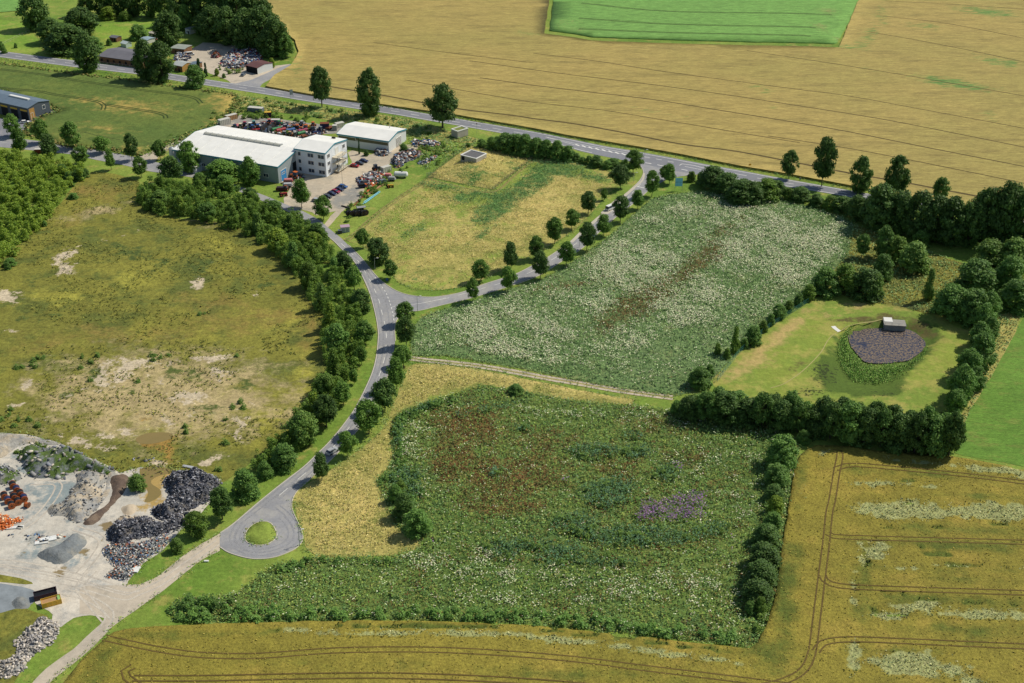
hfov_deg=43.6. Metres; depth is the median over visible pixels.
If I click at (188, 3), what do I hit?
broadleaf tree
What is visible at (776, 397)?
broadleaf tree
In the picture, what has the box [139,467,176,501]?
puddle
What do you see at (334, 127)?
steel box
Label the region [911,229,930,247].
broadleaf tree
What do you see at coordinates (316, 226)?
broadleaf tree
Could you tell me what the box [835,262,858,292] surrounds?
broadleaf tree
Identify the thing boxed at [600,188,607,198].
street tree
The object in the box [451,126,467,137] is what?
shelter house
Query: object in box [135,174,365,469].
birch thicket
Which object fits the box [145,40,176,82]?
broadleaf tree
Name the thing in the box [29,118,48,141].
street tree
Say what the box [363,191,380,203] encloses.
crane boom
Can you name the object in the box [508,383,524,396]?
shrub
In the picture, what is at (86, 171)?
shrub
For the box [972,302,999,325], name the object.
broadleaf tree
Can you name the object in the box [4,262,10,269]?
shrub
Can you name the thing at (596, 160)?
shrub
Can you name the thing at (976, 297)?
broadleaf tree
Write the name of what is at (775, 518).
shrub
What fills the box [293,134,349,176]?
office block
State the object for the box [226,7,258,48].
broadleaf tree
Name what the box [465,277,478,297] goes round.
street tree
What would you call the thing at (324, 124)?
canopied machine
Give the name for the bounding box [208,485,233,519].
broadleaf tree
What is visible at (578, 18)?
tractor tracks
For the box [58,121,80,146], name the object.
street tree
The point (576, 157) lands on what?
shrub
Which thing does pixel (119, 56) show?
timber shed
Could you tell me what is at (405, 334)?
street tree
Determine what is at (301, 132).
storage tank
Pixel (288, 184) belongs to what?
flat trailer
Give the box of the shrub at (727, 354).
[722,348,730,359]
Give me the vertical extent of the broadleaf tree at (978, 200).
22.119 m
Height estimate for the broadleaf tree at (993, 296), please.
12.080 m
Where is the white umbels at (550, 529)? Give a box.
[194,387,793,643]
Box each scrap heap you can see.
[0,514,23,530]
[173,51,191,60]
[211,51,221,57]
[218,46,263,68]
[237,120,327,138]
[292,173,305,179]
[355,171,383,187]
[374,148,391,156]
[390,148,422,167]
[410,138,439,146]
[417,155,436,164]
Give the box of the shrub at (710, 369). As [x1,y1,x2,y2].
[706,364,714,376]
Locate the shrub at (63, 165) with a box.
[57,164,67,173]
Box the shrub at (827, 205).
[821,195,836,211]
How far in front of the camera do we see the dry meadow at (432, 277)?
540.74 m
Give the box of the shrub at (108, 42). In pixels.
[105,38,112,45]
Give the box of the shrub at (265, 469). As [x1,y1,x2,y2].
[256,460,273,481]
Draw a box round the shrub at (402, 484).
[396,479,407,491]
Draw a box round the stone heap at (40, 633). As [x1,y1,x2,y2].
[0,616,59,678]
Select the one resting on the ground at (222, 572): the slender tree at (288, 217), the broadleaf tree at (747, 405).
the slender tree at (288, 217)
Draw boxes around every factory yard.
[216,115,340,133]
[280,144,417,226]
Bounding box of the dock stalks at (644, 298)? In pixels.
[425,201,851,388]
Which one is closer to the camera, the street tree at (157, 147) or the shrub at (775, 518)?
the shrub at (775, 518)
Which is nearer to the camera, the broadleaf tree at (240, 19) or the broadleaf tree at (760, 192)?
the broadleaf tree at (760, 192)
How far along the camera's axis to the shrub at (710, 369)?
427.39 m
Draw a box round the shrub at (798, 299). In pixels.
[793,293,802,307]
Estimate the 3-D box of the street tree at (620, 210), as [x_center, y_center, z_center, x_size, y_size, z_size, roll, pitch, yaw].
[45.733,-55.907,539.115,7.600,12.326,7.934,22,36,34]
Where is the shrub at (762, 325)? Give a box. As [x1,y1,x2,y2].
[759,320,768,332]
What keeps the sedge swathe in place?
on the ground at (222, 572)
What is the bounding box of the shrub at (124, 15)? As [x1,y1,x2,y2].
[117,11,131,20]
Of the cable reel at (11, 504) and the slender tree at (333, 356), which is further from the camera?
the slender tree at (333, 356)
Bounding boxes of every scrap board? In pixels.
[7,525,23,529]
[34,540,47,544]
[39,535,56,542]
[130,566,140,572]
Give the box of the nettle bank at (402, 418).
[276,394,456,574]
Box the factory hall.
[172,125,301,182]
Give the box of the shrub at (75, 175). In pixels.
[72,168,85,181]
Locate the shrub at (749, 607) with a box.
[744,600,755,615]
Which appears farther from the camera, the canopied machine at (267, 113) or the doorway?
the canopied machine at (267, 113)
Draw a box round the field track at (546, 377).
[410,356,672,399]
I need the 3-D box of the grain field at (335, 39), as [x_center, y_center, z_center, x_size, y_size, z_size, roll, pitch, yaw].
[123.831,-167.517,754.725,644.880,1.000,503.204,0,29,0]
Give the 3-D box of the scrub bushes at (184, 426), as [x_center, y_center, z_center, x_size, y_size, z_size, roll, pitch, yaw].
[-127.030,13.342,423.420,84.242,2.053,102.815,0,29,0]
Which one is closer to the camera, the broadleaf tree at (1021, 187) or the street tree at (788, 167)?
the broadleaf tree at (1021, 187)
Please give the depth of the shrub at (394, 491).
363.66 m
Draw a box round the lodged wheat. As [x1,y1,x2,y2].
[283,450,1023,682]
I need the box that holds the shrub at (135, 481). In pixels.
[126,473,147,492]
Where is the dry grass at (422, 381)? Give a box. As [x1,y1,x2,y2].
[299,146,627,554]
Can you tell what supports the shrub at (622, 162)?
on the ground at (222, 572)
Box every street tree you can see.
[1,113,20,133]
[9,128,27,154]
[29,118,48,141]
[37,133,58,156]
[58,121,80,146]
[69,145,88,162]
[92,135,111,152]
[104,148,114,169]
[123,132,137,157]
[131,156,147,177]
[150,139,166,159]
[156,155,182,180]
[290,178,310,207]
[311,451,330,479]
[312,195,331,219]
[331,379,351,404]
[337,431,358,456]
[343,265,362,289]
[348,369,357,381]
[353,228,369,244]
[353,319,376,344]
[353,398,382,432]
[354,346,367,364]
[368,377,397,410]
[383,259,397,278]
[385,355,405,388]
[391,345,412,365]
[395,301,415,319]
[395,316,415,344]
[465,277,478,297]
[471,259,490,278]
[499,265,517,291]
[503,241,519,265]
[529,235,543,255]
[531,250,550,277]
[545,216,562,243]
[557,241,576,265]
[565,209,580,228]
[578,222,596,250]
[580,191,596,213]
[596,214,613,235]
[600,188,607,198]
[607,164,630,188]
[612,195,630,221]
[623,149,644,169]
[631,189,644,208]
[644,170,659,196]
[658,165,666,180]
[663,163,676,183]
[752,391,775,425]
[780,149,799,178]
[811,136,838,186]
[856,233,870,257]
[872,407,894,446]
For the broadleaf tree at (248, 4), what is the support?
on the ground at (222, 572)
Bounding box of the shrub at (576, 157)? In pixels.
[572,152,580,161]
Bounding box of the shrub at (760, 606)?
[754,596,767,613]
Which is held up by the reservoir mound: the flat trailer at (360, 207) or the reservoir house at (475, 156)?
the reservoir house at (475, 156)
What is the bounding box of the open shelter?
[171,44,191,53]
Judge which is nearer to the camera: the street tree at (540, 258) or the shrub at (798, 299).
the shrub at (798, 299)
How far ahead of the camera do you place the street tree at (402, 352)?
430.67 m
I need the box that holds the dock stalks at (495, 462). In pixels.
[171,388,790,645]
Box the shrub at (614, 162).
[607,158,619,167]
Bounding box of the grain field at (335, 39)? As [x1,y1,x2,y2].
[266,0,1023,204]
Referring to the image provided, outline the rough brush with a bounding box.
[163,65,455,194]
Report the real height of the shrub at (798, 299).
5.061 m
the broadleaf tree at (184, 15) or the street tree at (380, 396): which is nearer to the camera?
the street tree at (380, 396)
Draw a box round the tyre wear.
[229,246,393,555]
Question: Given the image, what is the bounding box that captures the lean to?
[142,36,154,43]
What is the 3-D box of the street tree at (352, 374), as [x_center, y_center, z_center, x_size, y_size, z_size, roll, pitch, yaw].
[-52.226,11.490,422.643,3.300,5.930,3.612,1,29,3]
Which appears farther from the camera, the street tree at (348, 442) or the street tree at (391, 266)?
the street tree at (391, 266)
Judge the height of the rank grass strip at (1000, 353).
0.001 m
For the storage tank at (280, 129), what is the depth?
640.01 m
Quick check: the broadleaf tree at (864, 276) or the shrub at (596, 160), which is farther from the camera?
the shrub at (596, 160)
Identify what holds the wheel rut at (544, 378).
on the field track at (546, 377)
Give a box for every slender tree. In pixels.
[139,186,146,203]
[176,195,186,215]
[196,58,202,72]
[204,62,207,76]
[225,205,241,226]
[251,212,262,234]
[284,213,293,230]
[285,241,299,266]
[307,391,316,413]
[313,282,327,310]
[321,301,337,327]
[324,347,341,378]
[328,257,339,277]
[730,326,740,354]
[921,268,935,300]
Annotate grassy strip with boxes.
[0,575,32,583]
[0,609,47,682]
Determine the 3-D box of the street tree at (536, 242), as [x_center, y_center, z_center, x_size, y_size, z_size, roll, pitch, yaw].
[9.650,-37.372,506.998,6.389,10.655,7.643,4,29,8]
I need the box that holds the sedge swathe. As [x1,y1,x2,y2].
[375,158,607,275]
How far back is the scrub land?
452.94 m
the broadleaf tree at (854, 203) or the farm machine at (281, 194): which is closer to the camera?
the broadleaf tree at (854, 203)
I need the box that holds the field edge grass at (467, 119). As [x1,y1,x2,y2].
[0,58,850,188]
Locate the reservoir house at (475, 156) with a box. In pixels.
[460,150,486,162]
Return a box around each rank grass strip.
[157,95,477,158]
[813,225,968,313]
[962,313,1019,421]
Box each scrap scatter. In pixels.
[23,532,47,542]
[132,457,155,461]
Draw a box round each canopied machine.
[264,111,271,116]
[320,122,328,128]
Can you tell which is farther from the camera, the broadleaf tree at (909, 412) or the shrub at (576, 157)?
the shrub at (576, 157)
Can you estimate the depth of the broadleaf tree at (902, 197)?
524.95 m
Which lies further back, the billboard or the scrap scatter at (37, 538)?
the billboard
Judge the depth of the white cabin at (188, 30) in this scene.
800.90 m
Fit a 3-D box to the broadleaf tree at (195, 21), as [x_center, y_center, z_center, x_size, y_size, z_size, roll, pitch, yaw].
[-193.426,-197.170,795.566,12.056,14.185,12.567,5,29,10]
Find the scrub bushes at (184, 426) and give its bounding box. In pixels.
[0,311,247,471]
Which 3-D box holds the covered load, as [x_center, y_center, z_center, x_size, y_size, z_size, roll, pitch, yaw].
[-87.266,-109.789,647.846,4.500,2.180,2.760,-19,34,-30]
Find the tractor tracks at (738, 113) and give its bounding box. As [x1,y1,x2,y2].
[330,1,1023,196]
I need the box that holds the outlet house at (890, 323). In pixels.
[883,317,906,330]
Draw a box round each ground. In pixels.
[0,0,1023,682]
[188,43,288,82]
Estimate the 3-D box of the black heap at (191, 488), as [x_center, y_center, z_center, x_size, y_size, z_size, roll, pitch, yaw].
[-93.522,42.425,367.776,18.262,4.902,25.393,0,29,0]
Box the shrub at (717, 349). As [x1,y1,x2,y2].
[713,343,721,354]
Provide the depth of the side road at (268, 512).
471.18 m
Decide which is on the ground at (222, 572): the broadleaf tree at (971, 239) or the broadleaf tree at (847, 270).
the broadleaf tree at (971, 239)
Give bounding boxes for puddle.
[136,432,172,443]
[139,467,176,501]
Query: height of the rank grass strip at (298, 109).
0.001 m
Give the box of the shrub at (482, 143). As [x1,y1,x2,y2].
[476,138,486,147]
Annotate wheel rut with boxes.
[0,480,219,631]
[344,151,533,240]
[411,356,673,399]
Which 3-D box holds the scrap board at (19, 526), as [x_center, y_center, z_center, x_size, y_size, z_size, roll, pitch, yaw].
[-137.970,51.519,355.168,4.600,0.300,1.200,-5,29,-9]
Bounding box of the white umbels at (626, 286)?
[418,192,854,383]
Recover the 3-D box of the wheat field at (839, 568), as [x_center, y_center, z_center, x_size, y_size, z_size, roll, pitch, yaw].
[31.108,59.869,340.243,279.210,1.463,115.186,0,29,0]
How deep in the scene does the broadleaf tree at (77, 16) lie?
790.76 m
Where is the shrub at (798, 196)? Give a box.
[789,186,811,202]
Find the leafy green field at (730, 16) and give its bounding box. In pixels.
[550,0,857,43]
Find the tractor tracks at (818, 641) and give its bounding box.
[102,449,1023,682]
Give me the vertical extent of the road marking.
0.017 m
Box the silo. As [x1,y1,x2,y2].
[169,147,173,156]
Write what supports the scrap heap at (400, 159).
on the factory yard at (317, 186)
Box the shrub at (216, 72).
[214,68,219,75]
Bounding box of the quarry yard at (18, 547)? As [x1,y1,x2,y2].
[0,433,219,626]
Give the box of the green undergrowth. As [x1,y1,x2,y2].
[278,454,1020,681]
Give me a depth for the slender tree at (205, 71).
719.81 m
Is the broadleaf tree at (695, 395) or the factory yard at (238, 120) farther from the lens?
the factory yard at (238, 120)
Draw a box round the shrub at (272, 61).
[269,58,275,67]
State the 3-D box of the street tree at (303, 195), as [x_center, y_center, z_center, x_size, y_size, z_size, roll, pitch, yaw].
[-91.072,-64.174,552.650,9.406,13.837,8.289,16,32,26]
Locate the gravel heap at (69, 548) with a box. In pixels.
[37,533,86,563]
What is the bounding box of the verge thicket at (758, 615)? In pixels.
[166,111,785,634]
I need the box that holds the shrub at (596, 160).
[589,155,603,168]
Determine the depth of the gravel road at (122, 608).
328.33 m
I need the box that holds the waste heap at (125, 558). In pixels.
[101,533,169,581]
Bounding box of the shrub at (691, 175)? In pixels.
[686,171,695,182]
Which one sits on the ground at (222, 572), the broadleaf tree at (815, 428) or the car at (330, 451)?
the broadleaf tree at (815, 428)
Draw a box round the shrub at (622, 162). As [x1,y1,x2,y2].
[619,159,628,166]
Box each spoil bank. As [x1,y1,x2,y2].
[0,433,60,457]
[0,465,25,486]
[18,443,114,479]
[94,472,117,510]
[114,514,139,520]
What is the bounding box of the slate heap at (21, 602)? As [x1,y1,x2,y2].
[12,596,29,608]
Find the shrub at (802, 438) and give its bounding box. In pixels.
[796,429,810,445]
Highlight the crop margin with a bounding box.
[0,61,242,156]
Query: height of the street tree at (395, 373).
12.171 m
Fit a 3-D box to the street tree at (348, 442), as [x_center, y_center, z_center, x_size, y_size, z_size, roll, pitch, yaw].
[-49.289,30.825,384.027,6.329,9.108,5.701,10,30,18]
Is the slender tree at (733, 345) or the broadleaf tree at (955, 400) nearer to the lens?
the broadleaf tree at (955, 400)
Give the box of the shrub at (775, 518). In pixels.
[763,511,783,531]
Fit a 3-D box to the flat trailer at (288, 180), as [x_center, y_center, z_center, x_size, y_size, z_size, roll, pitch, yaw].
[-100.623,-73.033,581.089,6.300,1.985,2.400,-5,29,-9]
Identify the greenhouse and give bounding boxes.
[120,40,131,47]
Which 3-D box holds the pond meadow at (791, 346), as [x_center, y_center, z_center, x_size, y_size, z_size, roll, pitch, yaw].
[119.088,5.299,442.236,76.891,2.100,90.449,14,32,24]
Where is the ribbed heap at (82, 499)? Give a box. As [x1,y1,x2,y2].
[46,470,107,522]
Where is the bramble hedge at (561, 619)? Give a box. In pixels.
[166,594,737,645]
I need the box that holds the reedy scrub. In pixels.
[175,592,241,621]
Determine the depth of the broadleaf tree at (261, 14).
757.54 m
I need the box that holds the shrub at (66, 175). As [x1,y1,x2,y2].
[63,171,73,180]
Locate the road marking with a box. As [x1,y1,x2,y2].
[0,51,921,494]
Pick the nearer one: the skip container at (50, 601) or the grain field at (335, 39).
the skip container at (50, 601)
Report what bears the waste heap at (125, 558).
on the quarry yard at (18, 547)
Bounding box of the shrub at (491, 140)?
[485,136,495,150]
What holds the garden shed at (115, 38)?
on the garden lawn at (104, 31)
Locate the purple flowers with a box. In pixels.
[432,444,732,538]
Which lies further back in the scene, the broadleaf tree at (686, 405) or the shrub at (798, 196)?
the shrub at (798, 196)
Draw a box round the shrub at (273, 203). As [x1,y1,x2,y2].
[265,200,285,215]
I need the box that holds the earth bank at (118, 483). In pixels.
[83,474,127,524]
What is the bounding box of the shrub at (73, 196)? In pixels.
[67,193,78,199]
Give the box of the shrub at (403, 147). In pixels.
[398,144,407,151]
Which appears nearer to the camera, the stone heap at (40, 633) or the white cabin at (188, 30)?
the stone heap at (40, 633)
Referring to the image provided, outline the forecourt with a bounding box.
[235,64,290,86]
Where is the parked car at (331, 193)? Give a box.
[327,191,336,195]
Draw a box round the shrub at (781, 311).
[772,303,787,318]
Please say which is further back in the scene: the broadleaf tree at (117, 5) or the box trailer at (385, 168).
the broadleaf tree at (117, 5)
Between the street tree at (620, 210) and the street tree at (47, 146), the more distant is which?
the street tree at (47, 146)
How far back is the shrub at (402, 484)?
368.80 m
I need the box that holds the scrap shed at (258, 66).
[245,60,272,73]
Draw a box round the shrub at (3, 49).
[0,46,7,53]
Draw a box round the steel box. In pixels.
[332,124,336,130]
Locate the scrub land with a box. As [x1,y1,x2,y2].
[0,172,327,481]
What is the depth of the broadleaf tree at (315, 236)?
512.80 m
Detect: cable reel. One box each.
[0,491,7,499]
[3,495,10,504]
[7,500,15,509]
[8,480,15,489]
[10,492,16,499]
[12,484,19,491]
[13,496,21,505]
[16,489,23,496]
[20,493,27,502]
[23,501,30,507]
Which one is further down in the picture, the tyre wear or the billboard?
the tyre wear
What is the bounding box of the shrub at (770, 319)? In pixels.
[766,314,774,326]
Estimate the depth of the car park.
647.38 m
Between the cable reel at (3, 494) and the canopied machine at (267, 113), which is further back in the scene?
the canopied machine at (267, 113)
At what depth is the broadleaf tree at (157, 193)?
550.63 m
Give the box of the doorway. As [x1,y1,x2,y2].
[292,161,296,170]
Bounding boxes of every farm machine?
[279,192,287,196]
[289,171,299,178]
[372,164,380,170]
[386,184,393,188]
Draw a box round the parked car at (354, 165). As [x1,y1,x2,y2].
[350,163,359,167]
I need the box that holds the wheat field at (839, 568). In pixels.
[63,445,1023,682]
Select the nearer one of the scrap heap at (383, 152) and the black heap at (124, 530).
the black heap at (124, 530)
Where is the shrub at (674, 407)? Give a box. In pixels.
[669,400,679,415]
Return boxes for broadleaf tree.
[15,0,49,30]
[35,17,61,43]
[41,23,88,57]
[62,6,101,34]
[71,30,101,72]
[76,0,94,11]
[86,36,105,48]
[91,0,108,16]
[98,6,117,20]
[104,0,125,15]
[122,0,141,16]
[129,24,149,40]
[130,38,152,80]
[138,0,156,17]
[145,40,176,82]
[145,189,168,209]
[150,9,183,46]
[153,0,169,13]
[153,177,164,186]
[167,0,187,25]
[176,0,202,24]
[176,140,200,172]
[177,4,193,30]
[182,509,210,537]
[183,64,205,89]
[190,0,207,14]
[191,13,209,35]
[196,4,218,40]
[196,202,216,220]
[205,0,232,9]
[205,158,242,183]
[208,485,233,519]
[211,5,237,45]
[212,174,236,194]
[220,0,242,18]
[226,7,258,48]
[229,467,260,504]
[236,0,259,31]
[237,156,260,186]
[244,4,271,48]
[254,28,278,57]
[257,0,275,24]
[261,227,289,252]
[262,14,291,56]
[269,442,297,475]
[276,32,294,58]
[285,410,319,447]
[297,261,318,285]
[303,232,321,248]
[307,222,329,241]
[308,65,331,106]
[310,393,337,426]
[314,372,335,393]
[321,323,349,351]
[336,250,353,275]
[349,288,371,314]
[354,66,380,116]
[365,237,391,264]
[392,492,414,523]
[400,507,433,540]
[422,82,459,127]
[494,132,514,153]
[504,133,523,156]
[516,134,533,157]
[527,137,542,157]
[537,139,551,159]
[550,140,564,161]
[560,145,574,162]
[673,395,702,423]
[687,366,712,390]
[689,393,703,420]
[694,390,718,420]
[697,165,726,192]
[706,386,726,415]
[708,172,738,194]
[712,390,744,425]
[721,178,755,207]
[729,390,748,414]
[731,398,761,430]
[739,577,774,607]
[741,181,766,206]
[743,558,778,594]
[744,325,763,346]
[745,541,783,569]
[750,523,783,548]
[759,177,781,202]
[763,392,781,420]
[763,433,798,472]
[764,399,795,434]
[764,462,791,486]
[770,180,787,197]
[781,389,803,409]
[786,400,809,431]
[800,407,827,441]
[801,401,815,417]
[802,284,816,301]
[809,266,841,299]
[814,395,834,419]
[821,401,843,438]
[831,400,865,445]
[832,196,849,213]
[832,396,850,436]
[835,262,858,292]
[844,194,865,222]
[844,266,885,303]
[849,155,873,193]
[850,401,867,431]
[854,407,881,448]
[855,195,882,222]
[858,182,897,232]
[864,273,884,295]
[868,399,885,428]
[872,225,894,255]
[872,253,894,280]
[880,412,915,455]
[883,155,911,191]
[884,404,905,428]
[885,189,918,235]
[886,234,907,262]
[893,409,915,448]
[895,240,932,274]
[899,189,935,238]
[903,409,930,452]
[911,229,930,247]
[917,414,950,458]
[922,193,956,242]
[924,405,938,435]
[928,282,967,321]
[929,195,968,247]
[932,177,951,196]
[940,412,953,455]
[941,411,966,455]
[943,387,968,414]
[946,363,977,406]
[950,258,998,291]
[952,198,989,248]
[953,287,989,328]
[954,348,984,374]
[966,369,979,396]
[968,321,994,344]
[969,238,1006,275]
[969,331,997,370]
[971,366,987,391]
[972,186,1004,244]
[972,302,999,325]
[974,191,990,229]
[983,290,1001,317]
[984,315,1000,340]
[987,180,1023,244]
[994,255,1023,291]
[995,296,1002,313]
[997,236,1023,273]
[997,278,1023,316]
[1000,182,1023,236]
[1004,190,1023,238]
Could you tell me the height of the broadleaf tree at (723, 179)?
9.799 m
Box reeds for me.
[836,324,927,384]
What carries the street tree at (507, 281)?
on the ground at (222, 572)
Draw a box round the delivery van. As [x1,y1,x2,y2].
[605,204,614,210]
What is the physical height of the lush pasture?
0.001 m
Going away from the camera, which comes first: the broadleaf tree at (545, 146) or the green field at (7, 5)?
the broadleaf tree at (545, 146)
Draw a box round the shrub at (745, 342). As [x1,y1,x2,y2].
[740,338,748,349]
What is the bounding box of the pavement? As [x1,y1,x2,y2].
[571,173,644,242]
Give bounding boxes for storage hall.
[336,122,406,151]
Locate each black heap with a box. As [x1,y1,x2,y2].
[105,515,182,544]
[150,467,222,520]
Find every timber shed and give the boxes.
[98,47,146,67]
[174,60,192,71]
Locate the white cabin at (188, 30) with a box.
[184,26,195,33]
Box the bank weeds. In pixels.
[13,441,110,474]
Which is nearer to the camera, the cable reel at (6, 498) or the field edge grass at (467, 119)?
the cable reel at (6, 498)
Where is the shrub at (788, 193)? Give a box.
[783,187,792,200]
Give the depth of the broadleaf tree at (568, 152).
602.63 m
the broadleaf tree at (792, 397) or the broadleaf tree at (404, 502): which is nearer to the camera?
the broadleaf tree at (404, 502)
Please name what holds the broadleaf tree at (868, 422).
on the ground at (222, 572)
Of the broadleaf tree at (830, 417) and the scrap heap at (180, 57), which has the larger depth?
the scrap heap at (180, 57)
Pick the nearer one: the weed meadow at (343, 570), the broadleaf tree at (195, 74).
the weed meadow at (343, 570)
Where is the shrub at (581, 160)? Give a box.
[578,157,585,163]
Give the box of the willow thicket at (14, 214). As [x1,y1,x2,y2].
[0,148,84,266]
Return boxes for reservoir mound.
[428,146,529,188]
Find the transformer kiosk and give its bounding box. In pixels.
[340,224,349,232]
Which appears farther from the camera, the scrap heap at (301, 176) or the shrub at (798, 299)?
the scrap heap at (301, 176)
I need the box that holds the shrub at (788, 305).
[784,300,793,311]
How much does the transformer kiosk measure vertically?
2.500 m
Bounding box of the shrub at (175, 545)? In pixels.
[169,537,183,554]
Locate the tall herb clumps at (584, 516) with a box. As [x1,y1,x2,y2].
[389,398,731,565]
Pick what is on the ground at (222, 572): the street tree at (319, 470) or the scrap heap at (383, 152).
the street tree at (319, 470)
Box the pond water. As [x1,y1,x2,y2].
[848,328,925,362]
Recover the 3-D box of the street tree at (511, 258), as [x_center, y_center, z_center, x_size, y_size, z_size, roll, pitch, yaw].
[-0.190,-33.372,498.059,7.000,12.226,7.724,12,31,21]
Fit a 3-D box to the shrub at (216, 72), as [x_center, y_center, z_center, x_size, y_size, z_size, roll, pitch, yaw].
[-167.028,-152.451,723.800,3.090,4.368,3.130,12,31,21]
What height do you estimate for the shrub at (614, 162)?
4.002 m
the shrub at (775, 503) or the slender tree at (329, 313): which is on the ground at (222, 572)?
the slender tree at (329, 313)
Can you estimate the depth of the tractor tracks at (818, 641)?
311.25 m
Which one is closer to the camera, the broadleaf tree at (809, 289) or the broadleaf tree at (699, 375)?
the broadleaf tree at (699, 375)
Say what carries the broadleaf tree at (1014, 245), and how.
on the ground at (222, 572)
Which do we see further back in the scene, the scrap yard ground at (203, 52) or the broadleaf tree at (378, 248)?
the scrap yard ground at (203, 52)
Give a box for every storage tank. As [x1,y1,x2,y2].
[275,127,285,131]
[297,130,305,134]
[394,171,407,177]
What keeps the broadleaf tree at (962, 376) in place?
on the ground at (222, 572)
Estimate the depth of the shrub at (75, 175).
582.76 m
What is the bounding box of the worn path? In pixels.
[771,319,882,387]
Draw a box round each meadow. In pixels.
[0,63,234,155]
[173,386,798,646]
[293,364,633,557]
[348,159,619,289]
[411,192,853,394]
[713,295,972,412]
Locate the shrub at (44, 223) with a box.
[41,220,46,226]
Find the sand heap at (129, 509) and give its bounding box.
[121,504,136,515]
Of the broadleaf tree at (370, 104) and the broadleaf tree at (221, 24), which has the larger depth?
the broadleaf tree at (221, 24)
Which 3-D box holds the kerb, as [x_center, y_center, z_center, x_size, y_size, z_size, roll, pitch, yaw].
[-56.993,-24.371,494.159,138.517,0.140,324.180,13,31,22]
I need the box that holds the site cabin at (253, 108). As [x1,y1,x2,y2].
[247,106,263,111]
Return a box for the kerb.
[220,167,646,558]
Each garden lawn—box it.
[0,20,39,52]
[95,21,154,40]
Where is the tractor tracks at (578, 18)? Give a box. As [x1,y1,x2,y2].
[1,3,831,139]
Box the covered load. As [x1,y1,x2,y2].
[334,121,344,127]
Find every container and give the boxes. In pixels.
[33,586,56,600]
[34,148,40,153]
[40,594,61,608]
[217,117,230,125]
[224,113,237,119]
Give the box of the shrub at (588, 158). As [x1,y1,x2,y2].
[584,155,592,164]
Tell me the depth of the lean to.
783.15 m
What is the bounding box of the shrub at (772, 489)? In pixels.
[761,483,785,499]
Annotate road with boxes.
[0,51,921,204]
[0,136,688,557]
[33,534,219,682]
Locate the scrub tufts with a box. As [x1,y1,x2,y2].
[0,171,322,478]
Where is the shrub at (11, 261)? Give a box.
[3,258,16,265]
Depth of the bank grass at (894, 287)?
518.08 m
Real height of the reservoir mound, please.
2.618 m
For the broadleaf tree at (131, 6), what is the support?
on the ground at (222, 572)
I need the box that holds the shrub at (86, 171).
[84,168,89,177]
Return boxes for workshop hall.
[0,90,50,120]
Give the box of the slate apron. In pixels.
[0,583,33,612]
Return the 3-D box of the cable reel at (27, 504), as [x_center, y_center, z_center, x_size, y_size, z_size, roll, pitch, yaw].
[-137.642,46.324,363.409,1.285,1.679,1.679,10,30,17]
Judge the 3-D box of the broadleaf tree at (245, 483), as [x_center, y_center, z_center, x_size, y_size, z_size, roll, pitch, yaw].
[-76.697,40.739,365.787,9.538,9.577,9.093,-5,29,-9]
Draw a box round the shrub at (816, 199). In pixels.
[808,193,823,208]
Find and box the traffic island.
[245,521,275,544]
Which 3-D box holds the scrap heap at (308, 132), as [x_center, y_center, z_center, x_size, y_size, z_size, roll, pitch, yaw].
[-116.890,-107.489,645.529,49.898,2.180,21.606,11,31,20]
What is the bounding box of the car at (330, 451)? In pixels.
[325,446,337,455]
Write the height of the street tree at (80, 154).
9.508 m
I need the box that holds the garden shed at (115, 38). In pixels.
[109,35,121,41]
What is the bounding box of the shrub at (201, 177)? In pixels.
[192,172,208,184]
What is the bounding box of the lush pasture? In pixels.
[955,318,1023,466]
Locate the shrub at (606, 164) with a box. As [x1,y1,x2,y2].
[602,160,611,169]
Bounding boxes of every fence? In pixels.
[429,143,532,174]
[433,155,532,189]
[717,298,808,381]
[877,299,928,310]
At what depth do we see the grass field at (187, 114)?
676.45 m
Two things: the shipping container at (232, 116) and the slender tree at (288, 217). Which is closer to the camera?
the slender tree at (288, 217)
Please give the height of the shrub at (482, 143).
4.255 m
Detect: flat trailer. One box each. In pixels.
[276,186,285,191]
[283,178,292,181]
[283,182,292,187]
[356,205,369,209]
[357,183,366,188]
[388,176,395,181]
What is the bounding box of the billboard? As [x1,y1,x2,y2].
[675,178,682,185]
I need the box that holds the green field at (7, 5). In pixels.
[0,0,20,11]
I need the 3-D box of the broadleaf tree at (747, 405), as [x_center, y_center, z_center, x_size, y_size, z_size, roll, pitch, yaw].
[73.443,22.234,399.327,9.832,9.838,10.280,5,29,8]
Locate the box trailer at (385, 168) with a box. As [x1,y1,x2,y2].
[380,164,391,172]
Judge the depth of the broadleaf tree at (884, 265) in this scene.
487.92 m
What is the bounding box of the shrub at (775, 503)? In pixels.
[766,495,784,514]
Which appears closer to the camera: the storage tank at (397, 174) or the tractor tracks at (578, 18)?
the storage tank at (397, 174)
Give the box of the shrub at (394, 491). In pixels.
[387,484,402,503]
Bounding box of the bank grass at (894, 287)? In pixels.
[148,95,1021,547]
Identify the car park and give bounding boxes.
[0,110,54,136]
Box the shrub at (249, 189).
[242,187,258,195]

